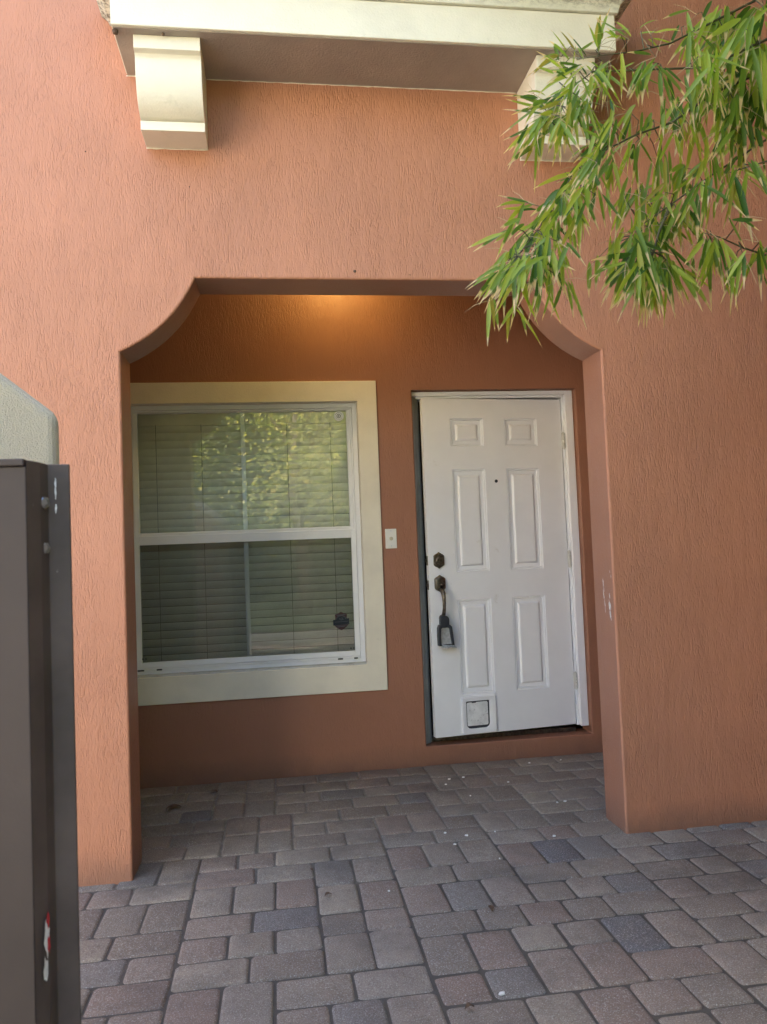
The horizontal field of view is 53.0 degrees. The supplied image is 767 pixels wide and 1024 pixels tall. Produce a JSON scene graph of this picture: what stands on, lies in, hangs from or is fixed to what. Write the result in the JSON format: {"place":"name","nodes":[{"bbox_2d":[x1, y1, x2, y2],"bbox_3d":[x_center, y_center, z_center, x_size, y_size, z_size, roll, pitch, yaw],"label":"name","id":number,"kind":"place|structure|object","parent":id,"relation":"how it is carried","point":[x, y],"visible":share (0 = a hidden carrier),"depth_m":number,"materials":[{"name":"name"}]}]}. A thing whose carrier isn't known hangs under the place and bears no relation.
{"place":"outdoors","nodes":[
{"label":"outdoors","id":0,"kind":"place"},
{"bbox_2d":[79,752,766,1023],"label":"pavement","id":1,"kind":"structure","parent":0,"point":[221,908],"depth_m":2.76,"materials":[{"name":"brick"}]},
{"bbox_2d":[0,373,58,463],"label":"pillar","id":2,"kind":"structure","parent":1,"relation":"on","point":[29,428],"depth_m":1.57,"materials":[{"name":"beige paint"}]},
{"bbox_2d":[0,459,80,1023],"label":"gate","id":3,"kind":"structure","parent":1,"relation":"on","point":[40,982],"depth_m":1.09,"materials":[{"name":"metal"}]},
{"bbox_2d":[465,1002,473,1008],"bbox_3d":[0.240,1.381,2.150,0.029,0.012,0.017,-2,-3,-8],"label":"dead leaf","id":4,"kind":"object","parent":1,"relation":"on","point":[468,1004],"visible":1,"depth_m":2.15,"materials":[{"name":"brown plant"}]},
{"bbox_2d":[465,0,766,346],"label":"bamboo","id":5,"kind":"object","parent":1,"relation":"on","point":[645,275],"visible":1,"depth_m":2.18,"materials":[{"name":"green plant"}]},
{"label":"ground","id":6,"kind":"structure","parent":0,"visible":0},
{"bbox_2d":[0,0,766,886],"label":"house","id":7,"kind":"structure","parent":6,"relation":"on","point":[244,206],"depth_m":3.48,"materials":[{"name":"paint"}]},
{"bbox_2d":[131,403,366,677],"bbox_3d":[-0.813,0.144,4.557,1.368,1.571,0.144,-2,-3,-8],"label":"window","id":8,"kind":"structure","parent":7,"relation":"in","point":[357,656],"depth_m":4.56,"materials":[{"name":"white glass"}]},
{"bbox_2d":[138,412,354,661],"bbox_3d":[-0.821,0.131,4.648,1.310,1.570,0.052,-2,-3,-8],"label":"window blind","id":9,"kind":"object","parent":8,"relation":"attached to","point":[191,444],"depth_m":4.64,"materials":[{"name":"beige plastic"}]},
{"bbox_2d":[419,399,577,737],"bbox_3d":[0.721,0.314,4.704,0.942,2.032,0.118,-2,-3,-14],"label":"door","id":10,"kind":"structure","parent":7,"relation":"in","point":[498,560],"depth_m":4.72,"materials":[{"name":"white paint"}]},
{"bbox_2d":[437,616,456,647],"bbox_3d":[0.375,0.713,4.573,0.108,0.194,0.050,-2,-3,-14],"label":"lock box","id":11,"kind":"object","parent":10,"relation":"hanging from","point":[445,637],"visible":1,"depth_m":4.57,"materials":[{"name":"black metal"}]}
]}

